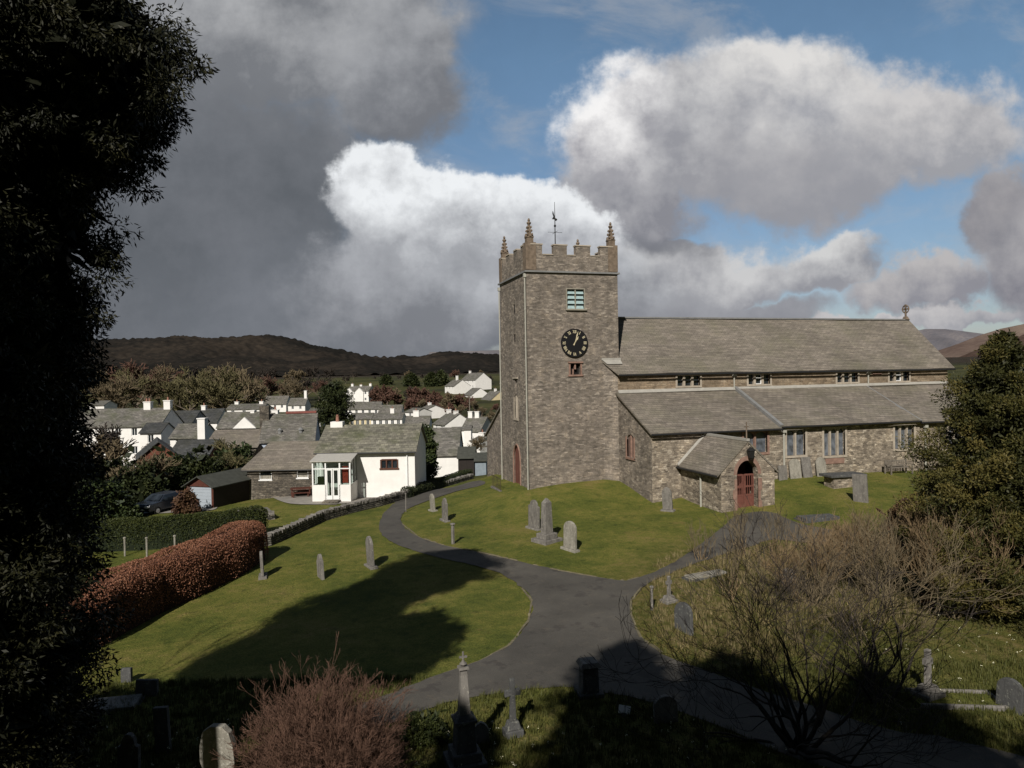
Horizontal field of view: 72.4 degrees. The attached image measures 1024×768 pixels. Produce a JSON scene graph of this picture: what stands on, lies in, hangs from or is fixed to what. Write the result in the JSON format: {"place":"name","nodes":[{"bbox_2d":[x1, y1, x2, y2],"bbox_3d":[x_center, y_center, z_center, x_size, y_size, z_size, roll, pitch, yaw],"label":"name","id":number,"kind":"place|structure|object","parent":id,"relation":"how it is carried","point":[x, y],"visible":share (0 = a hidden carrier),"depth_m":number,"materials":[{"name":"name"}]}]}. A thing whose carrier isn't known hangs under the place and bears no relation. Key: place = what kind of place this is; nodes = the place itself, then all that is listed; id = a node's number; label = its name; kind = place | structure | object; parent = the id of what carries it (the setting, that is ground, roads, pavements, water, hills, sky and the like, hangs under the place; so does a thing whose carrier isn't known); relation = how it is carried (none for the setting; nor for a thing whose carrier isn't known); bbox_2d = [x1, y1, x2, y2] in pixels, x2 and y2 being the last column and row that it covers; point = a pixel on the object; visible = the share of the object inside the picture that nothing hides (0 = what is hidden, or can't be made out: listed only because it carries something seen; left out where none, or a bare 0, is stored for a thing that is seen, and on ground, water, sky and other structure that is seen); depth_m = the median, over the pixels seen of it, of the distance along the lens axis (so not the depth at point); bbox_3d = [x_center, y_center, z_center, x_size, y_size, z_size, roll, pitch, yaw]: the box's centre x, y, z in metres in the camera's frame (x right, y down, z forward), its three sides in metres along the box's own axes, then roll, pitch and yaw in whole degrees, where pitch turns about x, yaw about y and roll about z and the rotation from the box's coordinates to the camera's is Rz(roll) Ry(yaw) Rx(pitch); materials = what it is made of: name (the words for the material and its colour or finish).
{"place":"outdoors","nodes":[
{"label":"outdoors","id":0,"kind":"place"},
{"bbox_2d":[144,507,216,512],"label":"driveway","id":1,"kind":"structure","parent":0,"point":[167,510],"depth_m":53.22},
{"bbox_2d":[135,490,181,513],"bbox_3d":[-27.014,9.113,54.108,1.800,1.420,4.250,-1,1,20],"label":"parked car","id":2,"kind":"object","parent":1,"relation":"on","point":[156,503],"visible":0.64,"depth_m":53.17,"materials":[{"name":"blue paint"}]},
{"bbox_2d":[75,334,499,373],"bbox_3d":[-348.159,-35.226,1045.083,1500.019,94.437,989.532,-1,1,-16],"label":"hill","id":3,"kind":"structure","parent":0,"point":[275,348],"depth_m":1008.99,"materials":[{"name":"plant"}]},
{"bbox_2d":[87,356,499,377],"bbox_3d":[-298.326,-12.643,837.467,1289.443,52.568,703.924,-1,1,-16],"label":"hill","id":4,"kind":"structure","parent":0,"point":[282,367],"depth_m":808.10,"materials":[{"name":"green plant"}]},
{"bbox_2d":[273,495,372,503],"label":"patio","id":5,"kind":"structure","parent":0,"point":[303,499],"depth_m":53.61,"materials":[{"name":"concrete"}]},
{"bbox_2d":[72,357,1023,767],"bbox_3d":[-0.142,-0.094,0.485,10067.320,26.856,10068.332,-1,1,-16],"label":"ground","id":6,"kind":"structure","parent":0,"point":[402,611],"depth_m":27.36,"materials":[{"name":"green plant"}]},
{"bbox_2d":[0,240,139,767],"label":"evergreen tree","id":7,"kind":"object","parent":6,"relation":"on","point":[45,654],"visible":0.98,"depth_m":11.96,"materials":[{"name":"green plant"}]},
{"bbox_2d":[67,477,143,519],"bbox_3d":[-29.433,9.004,50.053,5.701,5.374,4.585,-1,1,-16],"label":"garden shrub","id":8,"kind":"object","parent":6,"relation":"on","point":[122,509],"visible":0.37,"depth_m":49.61,"materials":[{"name":"green plant"}]},
{"bbox_2d":[69,694,144,713],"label":"ledger slab","id":9,"kind":"structure","parent":6,"relation":"on","point":[135,700],"depth_m":19.01,"materials":[{"name":"stone"}]},
{"bbox_2d":[84,431,133,463],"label":"bare tree","id":10,"kind":"object","parent":6,"relation":"on","point":[119,449],"visible":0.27,"depth_m":71.77,"materials":[{"name":"brown plant"}]},
{"bbox_2d":[0,0,219,542],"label":"evergreen tree","id":11,"kind":"object","parent":6,"relation":"on","point":[86,111],"visible":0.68,"depth_m":12.68,"materials":[{"name":"green plant"}]},
{"bbox_2d":[83,422,138,458],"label":"bare tree","id":12,"kind":"object","parent":6,"relation":"on","point":[112,434],"visible":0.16,"depth_m":79.47,"materials":[{"name":"brown plant"}]},
{"bbox_2d":[90,372,151,407],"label":"bare tree","id":13,"kind":"object","parent":6,"relation":"on","point":[109,393],"visible":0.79,"depth_m":190.10,"materials":[{"name":"brown plant"}]},
{"bbox_2d":[106,358,149,401],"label":"bare tree","id":14,"kind":"object","parent":6,"relation":"on","point":[132,369],"visible":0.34,"depth_m":240.20,"materials":[{"name":"brown plant"}]},
{"bbox_2d":[117,732,140,767],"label":"headstone","id":15,"kind":"object","parent":6,"relation":"on","point":[129,751],"visible":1,"depth_m":15.06,"materials":[{"name":"stone"}]},
{"bbox_2d":[77,397,184,466],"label":"cottage","id":16,"kind":"structure","parent":6,"relation":"on","point":[132,421],"depth_m":101.52,"materials":[{"name":"grey stone"}]},
{"bbox_2d":[110,366,152,407],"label":"bare tree","id":17,"kind":"object","parent":6,"relation":"on","point":[141,384],"visible":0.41,"depth_m":198.62,"materials":[{"name":"brown plant"}]},
{"bbox_2d":[111,458,171,507],"bbox_3d":[-31.107,9.008,57.980,5.339,5.626,4.400,-1,1,-16],"label":"garden shrub","id":18,"kind":"object","parent":6,"relation":"on","point":[145,487],"visible":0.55,"depth_m":57.31,"materials":[{"name":"green plant"}]},
{"bbox_2d":[105,450,181,485],"bbox_3d":[-31.408,7.978,58.943,6.097,4.703,3.857,-2,1,-43],"label":"tree","id":19,"kind":"object","parent":6,"relation":"on","point":[160,465],"visible":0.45,"depth_m":59.28,"materials":[{"name":"brown plant"}]},
{"bbox_2d":[130,363,175,404],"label":"bare tree","id":20,"kind":"object","parent":6,"relation":"on","point":[159,375],"visible":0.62,"depth_m":230.78,"materials":[{"name":"brown plant"}]},
{"bbox_2d":[138,422,174,449],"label":"cottage","id":21,"kind":"structure","parent":6,"relation":"on","point":[149,432],"depth_m":93.48,"materials":[{"name":"stone"}]},
{"bbox_2d":[135,437,178,461],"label":"workshop","id":22,"kind":"structure","parent":6,"relation":"on","point":[156,441],"depth_m":68.31,"materials":[{"name":"red brick"}]},
{"bbox_2d":[46,520,268,648],"bbox_3d":[-14.186,8.040,29.400,2.633,2.622,13.092,-1,1,12],"label":"beech hedge","id":23,"kind":"object","parent":6,"relation":"on","point":[152,585],"visible":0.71,"depth_m":28.82,"materials":[{"name":"brown plant"}]},
{"bbox_2d":[153,705,171,753],"bbox_3d":[-8.124,8.153,16.276,0.326,1.303,0.126,-3,1,0],"label":"headstone","id":24,"kind":"object","parent":6,"relation":"on","point":[161,721],"visible":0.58,"depth_m":16.21,"materials":[{"name":"stone"}]},
{"bbox_2d":[141,452,192,490],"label":"garden shrub","id":25,"kind":"object","parent":6,"relation":"on","point":[173,483],"visible":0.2,"depth_m":61.63,"materials":[{"name":"green plant"}]},
{"bbox_2d":[69,504,268,552],"bbox_3d":[-20.343,8.580,40.641,12.013,2.728,2.315,-1,1,-5],"label":"green hedge","id":26,"kind":"object","parent":6,"relation":"on","point":[159,532],"visible":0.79,"depth_m":39.97,"materials":[{"name":"green plant"}]},
{"bbox_2d":[153,365,205,410],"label":"bare tree","id":27,"kind":"object","parent":6,"relation":"on","point":[183,395],"visible":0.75,"depth_m":177.88,"materials":[{"name":"brown plant"}]},
{"bbox_2d":[153,444,205,490],"bbox_3d":[-30.038,9.540,63.881,6.374,8.092,5.062,-1,1,-16],"label":"garden shrub","id":28,"kind":"object","parent":6,"relation":"on","point":[175,456],"visible":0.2,"depth_m":63.62,"materials":[{"name":"green plant"}]},
{"bbox_2d":[171,486,201,514],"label":"round shrub","id":29,"kind":"object","parent":6,"relation":"on","point":[188,501],"visible":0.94,"depth_m":50.83,"materials":[{"name":"brown plant"}]},
{"bbox_2d":[168,418,214,446],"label":"cottage","id":30,"kind":"structure","parent":6,"relation":"on","point":[202,428],"depth_m":86.22,"materials":[{"name":"grey stone"}]},
{"bbox_2d":[176,410,209,423],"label":"cottage","id":31,"kind":"structure","parent":6,"relation":"on","point":[188,416],"depth_m":120.38,"materials":[{"name":"stone"}]},
{"bbox_2d":[172,439,223,462],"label":"outbuilding","id":32,"kind":"structure","parent":6,"relation":"on","point":[182,447],"depth_m":71.50,"materials":[{"name":"grey stone"}]},
{"bbox_2d":[186,444,229,477],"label":"garden shrub","id":33,"kind":"object","parent":6,"relation":"on","point":[212,465],"visible":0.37,"depth_m":64.28,"materials":[{"name":"green plant"}]},
{"bbox_2d":[201,403,226,429],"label":"cottage","id":34,"kind":"structure","parent":6,"relation":"on","point":[214,416],"depth_m":134.10,"materials":[{"name":"stone"}]},
{"bbox_2d":[181,467,250,507],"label":"garage","id":35,"kind":"structure","parent":6,"relation":"on","point":[220,489],"depth_m":54.18,"materials":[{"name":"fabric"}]},
{"bbox_2d":[190,486,211,507],"bbox_3d":[-23.759,8.789,53.520,2.061,2.060,0.055,-1,1,17],"label":"door","id":36,"kind":"structure","parent":35,"relation":"in","point":[204,493],"depth_m":53.42,"materials":[{"name":"metal"}]},
{"bbox_2d":[199,723,237,767],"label":"headstone","id":37,"kind":"object","parent":6,"relation":"on","point":[216,737],"visible":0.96,"depth_m":14.51,"materials":[{"name":"grey stone"}]},
{"bbox_2d":[195,366,248,408],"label":"bare tree","id":38,"kind":"object","parent":6,"relation":"on","point":[221,393],"visible":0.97,"depth_m":171.26,"materials":[{"name":"green plant"}]},
{"bbox_2d":[187,368,270,408],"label":"bare tree","id":39,"kind":"object","parent":6,"relation":"on","point":[251,392],"visible":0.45,"depth_m":184.88,"materials":[{"name":"brown plant"}]},
{"bbox_2d":[216,444,251,470],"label":"tree","id":40,"kind":"object","parent":6,"relation":"on","point":[231,462],"visible":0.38,"depth_m":65.90,"materials":[{"name":"green plant"}]},
{"bbox_2d":[209,429,259,452],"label":"barn","id":41,"kind":"structure","parent":6,"relation":"on","point":[249,437],"depth_m":77.67,"materials":[{"name":"stone"}]},
{"bbox_2d":[216,407,279,429],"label":"cottage","id":42,"kind":"structure","parent":6,"relation":"on","point":[239,420],"depth_m":109.23,"materials":[{"name":"grey stone"}]},
{"bbox_2d":[226,399,272,411],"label":"cottage","id":43,"kind":"structure","parent":6,"relation":"on","point":[237,406],"depth_m":166.41,"materials":[{"name":"grey stone"}]},
{"bbox_2d":[264,396,289,411],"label":"cottage","id":44,"kind":"structure","parent":6,"relation":"on","point":[280,402],"depth_m":252.94,"materials":[{"name":"grey stone"}]},
{"bbox_2d":[241,441,318,499],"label":"stone wing","id":45,"kind":"structure","parent":6,"relation":"on","point":[277,469],"depth_m":57.03,"materials":[{"name":"grey stone"}]},
{"bbox_2d":[259,406,320,446],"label":"cottage","id":46,"kind":"structure","parent":6,"relation":"on","point":[296,426],"depth_m":77.70,"materials":[{"name":"grey stone"}]},
{"bbox_2d":[287,390,310,410],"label":"cottage","id":47,"kind":"structure","parent":6,"relation":"on","point":[299,404],"depth_m":247.12,"materials":[{"name":"paint"}]},
{"bbox_2d":[207,632,440,767],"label":"red stemmed bush","id":48,"kind":"object","parent":6,"relation":"on","point":[349,739],"visible":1,"depth_m":14.39,"materials":[{"name":"brown plant"}]},
{"bbox_2d":[314,380,355,434],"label":"evergreen tree","id":49,"kind":"object","parent":6,"relation":"on","point":[337,395],"visible":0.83,"depth_m":148.35,"materials":[{"name":"green plant"}]},
{"bbox_2d":[265,489,408,545],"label":"dry stone wall","id":50,"kind":"structure","parent":6,"relation":"on","point":[284,532],"depth_m":45.48,"materials":[{"name":"grey stone"}]},
{"bbox_2d":[346,382,372,401],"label":"cottage","id":51,"kind":"structure","parent":6,"relation":"on","point":[360,393],"depth_m":299.77,"materials":[{"name":"paint"}]},
{"bbox_2d":[347,402,382,413],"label":"cottage","id":52,"kind":"structure","parent":6,"relation":"on","point":[366,407],"depth_m":222.59,"materials":[{"name":"grey stone"}]},
{"bbox_2d":[309,415,427,504],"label":"white cottage","id":53,"kind":"structure","parent":6,"relation":"on","point":[353,462],"depth_m":55.03,"materials":[{"name":"paint"}]},
{"bbox_2d":[373,384,401,404],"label":"bare tree","id":54,"kind":"object","parent":6,"relation":"on","point":[388,394],"visible":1,"depth_m":250.14,"materials":[{"name":"brown plant"}]},
{"bbox_2d":[370,406,405,423],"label":"cottage","id":55,"kind":"structure","parent":6,"relation":"on","point":[392,417],"depth_m":178.67,"materials":[{"name":"grey stone"}]},
{"bbox_2d":[392,708,449,749],"bbox_3d":[-2.150,8.382,16.747,1.346,1.144,1.077,-1,1,0],"label":"leafy shrub","id":56,"kind":"object","parent":6,"relation":"on","point":[429,731],"visible":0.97,"depth_m":16.54,"materials":[{"name":"green plant"}]},
{"bbox_2d":[422,423,440,480],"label":"ivy clad tree","id":57,"kind":"object","parent":6,"relation":"on","point":[432,463],"visible":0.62,"depth_m":65.59,"materials":[{"name":"green plant"}]},
{"bbox_2d":[400,469,473,497],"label":"hedge","id":58,"kind":"object","parent":6,"relation":"on","point":[428,485],"visible":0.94,"depth_m":58.56,"materials":[{"name":"green plant"}]},
{"bbox_2d":[431,427,463,476],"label":"cottage","id":59,"kind":"structure","parent":6,"relation":"on","point":[449,440],"depth_m":76.76,"materials":[{"name":"grey stone"}]},
{"bbox_2d":[432,407,465,427],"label":"cottage","id":60,"kind":"structure","parent":6,"relation":"on","point":[455,418],"depth_m":151.43,"materials":[{"name":"grey stone"}]},
{"bbox_2d":[445,376,470,393],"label":"cottage","id":61,"kind":"structure","parent":6,"relation":"on","point":[456,386],"depth_m":343.59,"materials":[{"name":"paint"}]},
{"bbox_2d":[443,651,487,767],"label":"obelisk monument","id":62,"kind":"object","parent":6,"relation":"on","point":[464,750],"visible":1,"depth_m":15.54,"materials":[{"name":"stone"}]},
{"bbox_2d":[457,446,476,474],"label":"shed","id":63,"kind":"structure","parent":6,"relation":"on","point":[465,456],"depth_m":74.02,"materials":[{"name":"stone"}]},
{"bbox_2d":[462,411,490,438],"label":"cottage","id":64,"kind":"structure","parent":6,"relation":"on","point":[477,422],"depth_m":142.34,"materials":[{"name":"grey stone"}]},
{"bbox_2d":[461,371,491,389],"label":"cottage","id":65,"kind":"structure","parent":6,"relation":"on","point":[479,380],"depth_m":369.53,"materials":[{"name":"paint"}]},
{"bbox_2d":[474,452,486,475],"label":"shed","id":66,"kind":"structure","parent":6,"relation":"on","point":[480,459],"depth_m":72.01,"materials":[{"name":"paint"}]},
{"bbox_2d":[502,678,523,738],"bbox_3d":[0.015,7.971,16.985,0.498,1.658,0.398,-1,1,-20],"label":"stone cross","id":67,"kind":"object","parent":6,"relation":"on","point":[512,726],"visible":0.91,"depth_m":16.92,"materials":[{"name":"stone"}]},
{"bbox_2d":[525,500,540,530],"bbox_3d":[1.218,7.370,38.777,0.418,1.913,1.208,-1,2,-34],"label":"headstone","id":68,"kind":"object","parent":6,"relation":"on","point":[533,515],"visible":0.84,"depth_m":38.65,"materials":[{"name":"stone"}]},
{"bbox_2d":[531,498,562,545],"bbox_3d":[1.793,7.154,36.169,1.240,2.522,1.100,-2,1,-40],"label":"obelisk grave","id":69,"kind":"object","parent":6,"relation":"on","point":[546,535],"visible":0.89,"depth_m":35.99,"materials":[{"name":"grey stone"}]},
{"bbox_2d":[560,521,579,552],"bbox_3d":[2.864,7.613,34.500,0.418,1.730,1.108,-2,3,-38],"label":"headstone","id":70,"kind":"object","parent":6,"relation":"on","point":[570,538],"visible":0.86,"depth_m":34.38,"materials":[{"name":"stone"}]},
{"bbox_2d":[574,656,604,699],"bbox_3d":[2.097,8.103,19.114,0.680,1.129,0.680,-1,1,-10],"label":"pedestal tomb","id":71,"kind":"object","parent":6,"relation":"on","point":[586,682],"visible":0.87,"depth_m":18.90,"materials":[{"name":"stone"}]},
{"bbox_2d":[653,694,677,723],"bbox_3d":[3.833,8.223,17.472,0.600,0.924,0.126,-4,3,-8],"label":"headstone","id":72,"kind":"object","parent":6,"relation":"on","point":[662,712],"visible":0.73,"depth_m":17.41,"materials":[{"name":"grey stone"}]},
{"bbox_2d":[674,602,693,635],"bbox_3d":[5.807,8.008,23.695,0.126,1.215,0.850,5,-11,-25],"label":"headstone","id":73,"kind":"object","parent":6,"relation":"on","point":[682,609],"visible":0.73,"depth_m":23.61,"materials":[{"name":"stone"}]},
{"bbox_2d":[682,516,717,559],"bbox_3d":[8.572,7.108,31.828,1.591,2.163,1.368,-1,1,-16],"label":"sapling","id":74,"kind":"object","parent":6,"relation":"on","point":[694,546],"visible":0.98,"depth_m":31.88,"materials":[{"name":"plant"}]},
{"bbox_2d":[484,202,968,512],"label":"church","id":75,"kind":"structure","parent":6,"relation":"on","point":[593,386],"depth_m":48.04,"materials":[{"name":"stone"}]},
{"bbox_2d":[566,288,586,310],"bbox_3d":[4.311,-5.760,47.699,1.500,1.510,0.480,-1,1,-16],"label":"belfry window","id":76,"kind":"structure","parent":75,"relation":"in","point":[574,301],"depth_m":47.70,"materials":[{"name":"stone"}]},
{"bbox_2d":[675,375,701,387],"bbox_3d":[12.414,-0.232,49.379,2.060,0.960,0.320,-1,1,-16],"label":"clerestory window","id":77,"kind":"structure","parent":75,"relation":"in","point":[682,381],"depth_m":49.40,"materials":[{"name":"stone"}]},
{"bbox_2d":[742,431,769,454],"bbox_3d":[15.736,3.766,45.367,2.050,1.650,0.310,-1,1,-16],"label":"aisle window","id":78,"kind":"structure","parent":75,"relation":"in","point":[757,438],"depth_m":45.53,"materials":[{"name":"beige stone"}]},
{"bbox_2d":[746,373,771,385],"bbox_3d":[17.946,-0.345,50.982,2.100,0.960,0.320,-1,1,-16],"label":"clerestory window","id":79,"kind":"structure","parent":75,"relation":"in","point":[752,379],"depth_m":51.01,"materials":[{"name":"stone"}]},
{"bbox_2d":[784,427,807,457],"bbox_3d":[18.691,3.855,46.225,1.740,1.990,0.310,-1,1,-16],"label":"aisle window","id":80,"kind":"structure","parent":75,"relation":"in","point":[794,436],"depth_m":46.28,"materials":[{"name":"stone"}]},
{"bbox_2d":[822,426,846,457],"bbox_3d":[21.622,3.900,47.074,2.000,2.080,0.310,-1,1,-16],"label":"aisle window","id":81,"kind":"structure","parent":75,"relation":"in","point":[832,437],"depth_m":47.10,"materials":[{"name":"stone"}]},
{"bbox_2d":[835,372,859,383],"bbox_3d":[25.398,-0.497,53.141,2.160,0.960,0.320,-1,1,-16],"label":"clerestory window","id":82,"kind":"structure","parent":75,"relation":"in","point":[840,377],"depth_m":53.19,"materials":[{"name":"stone"}]},
{"bbox_2d":[893,423,915,450],"bbox_3d":[27.214,3.666,48.694,1.950,1.920,0.310,-1,1,-16],"label":"aisle window","id":83,"kind":"structure","parent":75,"relation":"in","point":[899,429],"depth_m":48.70,"materials":[{"name":"stone"}]},
{"bbox_2d":[704,521,760,599],"bbox_3d":[8.579,6.770,26.937,2.223,3.219,1.498,-1,1,-16],"label":"sapling","id":84,"kind":"object","parent":6,"relation":"on","point":[736,552],"visible":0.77,"depth_m":26.75,"materials":[{"name":"plant"}]},
{"bbox_2d":[757,508,799,556],"bbox_3d":[11.832,6.681,31.261,1.578,2.635,1.978,-1,1,3],"label":"sapling","id":85,"kind":"object","parent":6,"relation":"on","point":[778,529],"visible":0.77,"depth_m":31.09,"materials":[{"name":"plant"}]},
{"bbox_2d":[574,483,991,767],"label":"bare tree","id":86,"kind":"object","parent":6,"relation":"on","point":[800,741],"visible":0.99,"depth_m":16.20,"materials":[{"name":"brown plant"}]},
{"bbox_2d":[647,539,918,666],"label":"long dead grass","id":87,"kind":"structure","parent":6,"relation":"on","point":[709,599],"depth_m":25.41,"materials":[{"name":"plant"}]},
{"bbox_2d":[740,512,880,609],"bbox_3d":[10.813,6.552,26.057,4.648,3.500,4.288,-1,1,-16],"label":"twiggy shrub","id":88,"kind":"object","parent":6,"relation":"on","point":[828,542],"visible":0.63,"depth_m":25.40,"materials":[{"name":"plant"}]},
{"bbox_2d":[819,471,864,488],"bbox_3d":[20.563,6.098,43.492,2.500,1.080,1.240,-1,1,-12],"label":"table tomb","id":89,"kind":"object","parent":6,"relation":"on","point":[834,480],"visible":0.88,"depth_m":43.03,"materials":[{"name":"stone"}]},
{"bbox_2d":[852,474,868,502],"bbox_3d":[19.782,6.034,39.760,0.126,1.817,0.800,-3,-1,-42],"label":"headstone","id":90,"kind":"object","parent":6,"relation":"on","point":[860,486],"visible":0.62,"depth_m":39.69,"materials":[{"name":"grey stone"}]},
{"bbox_2d":[814,506,933,598],"bbox_3d":[13.451,6.387,26.640,3.114,3.589,4.127,-1,1,-16],"label":"twiggy shrub","id":91,"kind":"object","parent":6,"relation":"on","point":[850,528],"visible":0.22,"depth_m":26.32,"materials":[{"name":"plant"}]},
{"bbox_2d":[729,493,1023,720],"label":"twiggy shrub","id":92,"kind":"object","parent":6,"relation":"on","point":[891,547],"visible":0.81,"depth_m":18.75,"materials":[{"name":"brown plant"}]},
{"bbox_2d":[876,494,921,535],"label":"leafy shrub","id":93,"kind":"object","parent":6,"relation":"on","point":[895,512],"visible":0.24,"depth_m":33.90,"materials":[{"name":"green plant"}]},
{"bbox_2d":[910,648,945,701],"bbox_3d":[10.938,7.746,18.413,0.746,1.539,0.596,-1,1,-25],"label":"stone cross","id":94,"kind":"object","parent":6,"relation":"on","point":[926,659],"visible":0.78,"depth_m":18.33,"materials":[{"name":"grey stone"}]},
{"bbox_2d":[875,490,1023,619],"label":"twiggy shrub","id":95,"kind":"object","parent":6,"relation":"on","point":[917,526],"visible":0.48,"depth_m":23.55,"materials":[{"name":"plant"}]},
{"bbox_2d":[905,688,1007,710],"bbox_3d":[11.523,8.273,18.181,2.100,0.310,0.980,-1,1,6],"label":"kerbed grave","id":96,"kind":"object","parent":6,"relation":"on","point":[948,704],"visible":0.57,"depth_m":18.02,"materials":[{"name":"grey stone"}]},
{"bbox_2d":[892,327,1023,632],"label":"conifer tree","id":97,"kind":"object","parent":6,"relation":"on","point":[988,418],"visible":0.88,"depth_m":23.54,"materials":[{"name":"green plant"}]},
{"bbox_2d":[996,677,1023,715],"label":"headstone","id":98,"kind":"object","parent":6,"relation":"on","point":[1009,692],"visible":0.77,"depth_m":17.56,"materials":[{"name":"stone"}]},
{"bbox_2d":[72,0,1023,357],"label":"sky","id":99,"kind":"structure","parent":0,"point":[350,175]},
{"bbox_2d":[73,654,1023,767],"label":"rough grass","id":100,"kind":"structure","parent":0,"point":[500,742],"depth_m":17.59,"materials":[{"name":"plant"}]},
{"bbox_2d":[324,480,1023,767],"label":"path","id":101,"kind":"structure","parent":0,"point":[574,617],"depth_m":21.13,"materials":[{"name":"grey asphalt"}]},
{"bbox_2d":[631,566,1023,753],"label":"tufted grass","id":102,"kind":"structure","parent":0,"point":[904,647],"depth_m":22.23,"materials":[{"name":"green plant"}]},
{"bbox_2d":[919,329,981,349],"bbox_3d":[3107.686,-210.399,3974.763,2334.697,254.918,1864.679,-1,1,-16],"label":"hill","id":103,"kind":"structure","parent":0,"point":[938,339],"depth_m":3999.76,"materials":[{"name":"grey"}]},
{"bbox_2d":[938,324,1023,356],"bbox_3d":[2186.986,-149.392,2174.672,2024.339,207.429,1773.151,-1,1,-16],"label":"hill","id":104,"kind":"structure","parent":0,"point":[966,347],"depth_m":2330.79,"materials":[{"name":"plant"}]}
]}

